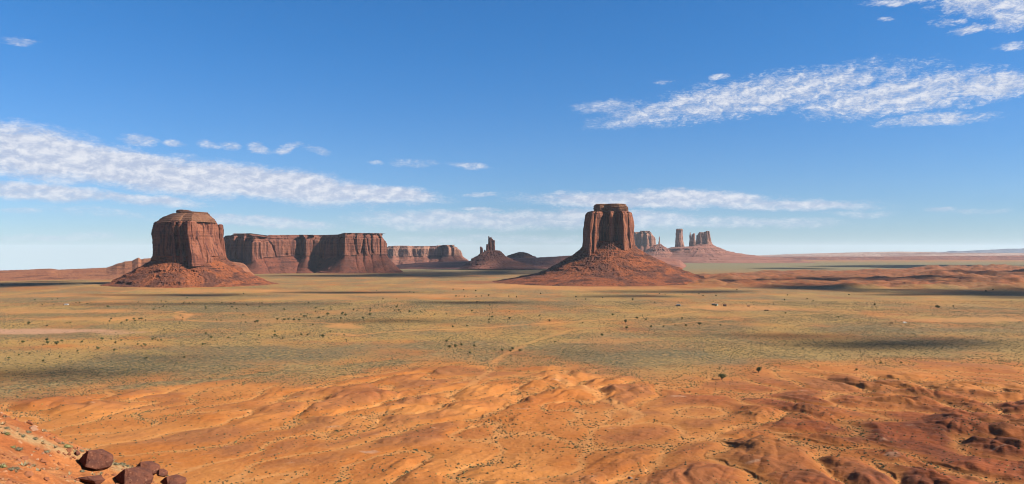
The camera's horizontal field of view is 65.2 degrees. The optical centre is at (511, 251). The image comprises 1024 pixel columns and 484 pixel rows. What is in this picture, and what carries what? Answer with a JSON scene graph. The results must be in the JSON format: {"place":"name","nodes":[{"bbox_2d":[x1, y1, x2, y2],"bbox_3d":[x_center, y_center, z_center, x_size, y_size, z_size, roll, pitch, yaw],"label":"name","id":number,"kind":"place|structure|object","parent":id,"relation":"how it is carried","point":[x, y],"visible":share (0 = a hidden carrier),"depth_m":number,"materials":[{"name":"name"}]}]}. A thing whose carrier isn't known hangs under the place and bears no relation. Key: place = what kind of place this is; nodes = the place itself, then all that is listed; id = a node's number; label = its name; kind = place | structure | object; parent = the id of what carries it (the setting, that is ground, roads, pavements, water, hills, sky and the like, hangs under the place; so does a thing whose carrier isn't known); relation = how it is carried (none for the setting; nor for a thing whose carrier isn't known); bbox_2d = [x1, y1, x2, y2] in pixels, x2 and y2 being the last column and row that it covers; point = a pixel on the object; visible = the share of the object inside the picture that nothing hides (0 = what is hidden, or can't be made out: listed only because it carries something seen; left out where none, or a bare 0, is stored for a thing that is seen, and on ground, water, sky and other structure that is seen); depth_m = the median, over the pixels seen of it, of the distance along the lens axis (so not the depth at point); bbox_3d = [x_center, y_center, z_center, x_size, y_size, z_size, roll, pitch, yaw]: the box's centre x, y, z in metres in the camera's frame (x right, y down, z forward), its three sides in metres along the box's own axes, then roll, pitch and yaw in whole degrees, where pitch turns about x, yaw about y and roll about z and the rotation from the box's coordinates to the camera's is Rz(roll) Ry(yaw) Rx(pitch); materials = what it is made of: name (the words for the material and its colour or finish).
{"place":"outdoors","nodes":[
{"label":"outdoors","id":0,"kind":"place"},
{"bbox_2d":[0,413,155,483],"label":"hillside","id":1,"kind":"structure","parent":0,"point":[29,445],"depth_m":48.20,"materials":[{"name":"soil"}]},
{"bbox_2d":[0,415,131,483],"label":"dry tufts","id":2,"kind":"object","parent":1,"relation":"on","point":[25,463],"visible":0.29,"depth_m":48.99,"materials":[{"name":"plant"}]},
{"bbox_2d":[0,412,156,483],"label":"loose stones","id":3,"kind":"object","parent":1,"relation":"on","point":[27,473],"visible":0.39,"depth_m":47.97,"materials":[{"name":"brown stone"}]},
{"bbox_2d":[76,475,105,483],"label":"boulder","id":4,"kind":"object","parent":1,"relation":"on","point":[97,479],"visible":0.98,"depth_m":43.35,"materials":[{"name":"brown stone"}]},
{"bbox_2d":[79,449,112,469],"bbox_3d":[-26.606,13.318,51.283,1.856,1.441,1.858,0,0,-44],"label":"boulder","id":5,"kind":"object","parent":1,"relation":"on","point":[99,459],"visible":0.93,"depth_m":50.73,"materials":[{"name":"brown stone"}]},
{"bbox_2d":[114,467,153,483],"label":"boulder","id":6,"kind":"object","parent":1,"relation":"on","point":[136,475],"visible":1,"depth_m":49.38,"materials":[{"name":"brown stone"}]},
{"bbox_2d":[136,461,159,474],"bbox_3d":[-25.332,15.029,55.625,1.643,1.094,1.527,0,0,44],"label":"boulder","id":7,"kind":"object","parent":1,"relation":"on","point":[153,467],"visible":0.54,"depth_m":55.26,"materials":[{"name":"brown stone"}]},
{"bbox_2d":[156,468,167,476],"bbox_3d":[-23.439,14.797,53.610,0.682,0.615,0.737,0,0,-42],"label":"boulder","id":8,"kind":"object","parent":1,"relation":"on","point":[163,472],"visible":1,"depth_m":53.40,"materials":[{"name":"brown stone"}]},
{"bbox_2d":[160,474,186,483],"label":"boulder","id":9,"kind":"object","parent":1,"relation":"on","point":[176,479],"visible":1,"depth_m":53.15,"materials":[{"name":"brown stone"}]},
{"bbox_2d":[0,258,253,280],"bbox_3d":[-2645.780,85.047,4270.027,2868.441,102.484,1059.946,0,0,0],"label":"hills","id":10,"kind":"structure","parent":0,"point":[118,270],"depth_m":4156.19,"materials":[{"name":"brown stone"}]},
{"bbox_2d":[0,260,1023,483],"bbox_3d":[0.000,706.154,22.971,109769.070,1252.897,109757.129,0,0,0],"label":"ground","id":11,"kind":"structure","parent":0,"point":[925,282],"depth_m":812.29,"materials":[{"name":"brown sand"}]},
{"bbox_2d":[100,209,278,287],"bbox_3d":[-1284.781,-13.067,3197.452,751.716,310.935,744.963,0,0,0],"label":"butte","id":12,"kind":"object","parent":11,"relation":"on","point":[189,251],"visible":0.99,"depth_m":3055.85,"materials":[{"name":"red stone"}]},
{"bbox_2d":[224,233,402,273],"bbox_3d":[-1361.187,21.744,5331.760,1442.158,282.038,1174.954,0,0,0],"label":"mesa","id":13,"kind":"structure","parent":11,"relation":"on","point":[351,253],"depth_m":5035.99,"materials":[{"name":"stone"}]},
{"bbox_2d":[386,245,468,264],"bbox_3d":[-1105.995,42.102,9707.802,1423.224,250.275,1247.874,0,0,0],"label":"mesa","id":14,"kind":"structure","parent":11,"relation":"on","point":[397,255],"depth_m":9395.18,"materials":[{"name":"brown stone"}]},
{"bbox_2d":[460,236,547,268],"bbox_3d":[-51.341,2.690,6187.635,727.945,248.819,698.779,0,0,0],"label":"castle butte","id":15,"kind":"object","parent":11,"relation":"on","point":[490,257],"visible":1,"depth_m":6055.07,"materials":[{"name":"brown stone"}]},
{"bbox_2d":[0,300,1023,397],"bbox_3d":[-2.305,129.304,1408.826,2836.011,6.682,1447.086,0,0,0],"label":"plain scrub","id":16,"kind":"object","parent":11,"relation":"on","point":[468,332],"visible":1,"depth_m":1322.21,"materials":[{"name":"green plant"}]},
{"bbox_2d":[0,353,1023,483],"bbox_3d":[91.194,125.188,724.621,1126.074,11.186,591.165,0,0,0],"label":"desert scrub","id":17,"kind":"object","parent":11,"relation":"on","point":[575,447],"visible":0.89,"depth_m":647.54,"materials":[{"name":"green plant"}]},
{"bbox_2d":[507,252,535,257],"bbox_3d":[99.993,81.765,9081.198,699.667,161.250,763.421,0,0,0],"label":"mesa","id":18,"kind":"structure","parent":11,"relation":"on","point":[521,255],"depth_m":8875.45,"materials":[{"name":"stone"}]},
{"bbox_2d":[493,203,704,285],"bbox_3d":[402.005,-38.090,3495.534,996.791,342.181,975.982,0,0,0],"label":"butte","id":19,"kind":"object","parent":11,"relation":"on","point":[609,253],"visible":0.98,"depth_m":3327.07,"materials":[{"name":"orange stone"}]},
{"bbox_2d":[0,0,1023,269],"label":"sky","id":20,"kind":"structure","parent":0,"point":[765,127],"materials":[{"name":"blue"}]},
{"bbox_2d":[396,256,685,268],"bbox_3d":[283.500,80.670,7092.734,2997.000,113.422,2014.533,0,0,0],"label":"hills","id":21,"kind":"structure","parent":0,"point":[548,262],"depth_m":6981.65,"materials":[{"name":"brown stone"}]},
{"bbox_2d":[668,244,811,262],"bbox_3d":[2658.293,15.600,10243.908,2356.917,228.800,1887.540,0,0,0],"label":"hills","id":22,"kind":"structure","parent":0,"point":[704,253],"depth_m":9852.82,"materials":[{"name":"brown stone"}]},
{"bbox_2d":[634,231,655,251],"bbox_3d":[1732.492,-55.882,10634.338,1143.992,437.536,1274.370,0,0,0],"label":"mesa","id":23,"kind":"structure","parent":22,"relation":"on","point":[644,241],"depth_m":10372.46,"materials":[{"name":"brown stone"}]},
{"bbox_2d":[645,236,672,257],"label":"spire","id":24,"kind":"structure","parent":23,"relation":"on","point":[659,250],"depth_m":10075.04,"materials":[{"name":"brown stone"}]},
{"bbox_2d":[675,229,684,246],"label":"butte","id":25,"kind":"object","parent":22,"relation":"on","point":[679,242],"visible":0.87,"depth_m":10357.72,"materials":[{"name":"brown stone"}]},
{"bbox_2d":[689,232,695,245],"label":"butte","id":26,"kind":"object","parent":22,"relation":"on","point":[692,241],"visible":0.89,"depth_m":10386.84,"materials":[{"name":"brown stone"}]},
{"bbox_2d":[696,231,711,243],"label":"butte","id":27,"kind":"object","parent":22,"relation":"on","point":[703,237],"visible":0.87,"depth_m":10368.65,"materials":[{"name":"brown stone"}]},
{"bbox_2d":[756,252,1023,256],"bbox_3d":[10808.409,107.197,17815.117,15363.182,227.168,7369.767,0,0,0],"label":"hills","id":28,"kind":"structure","parent":0,"point":[866,254],"depth_m":16322.35,"materials":[{"name":"brown stone"}]},
{"bbox_2d":[762,255,1023,259],"bbox_3d":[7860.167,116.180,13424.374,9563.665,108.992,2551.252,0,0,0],"label":"hills","id":29,"kind":"structure","parent":0,"point":[1009,257],"depth_m":13068.40,"materials":[{"name":"brown stone"}]},
{"bbox_2d":[942,248,1023,252],"bbox_3d":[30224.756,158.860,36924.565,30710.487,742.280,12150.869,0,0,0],"label":"mountains","id":30,"kind":"structure","parent":0,"point":[1001,251],"depth_m":33795.89,"materials":[{"name":"brown stone"}]}
]}

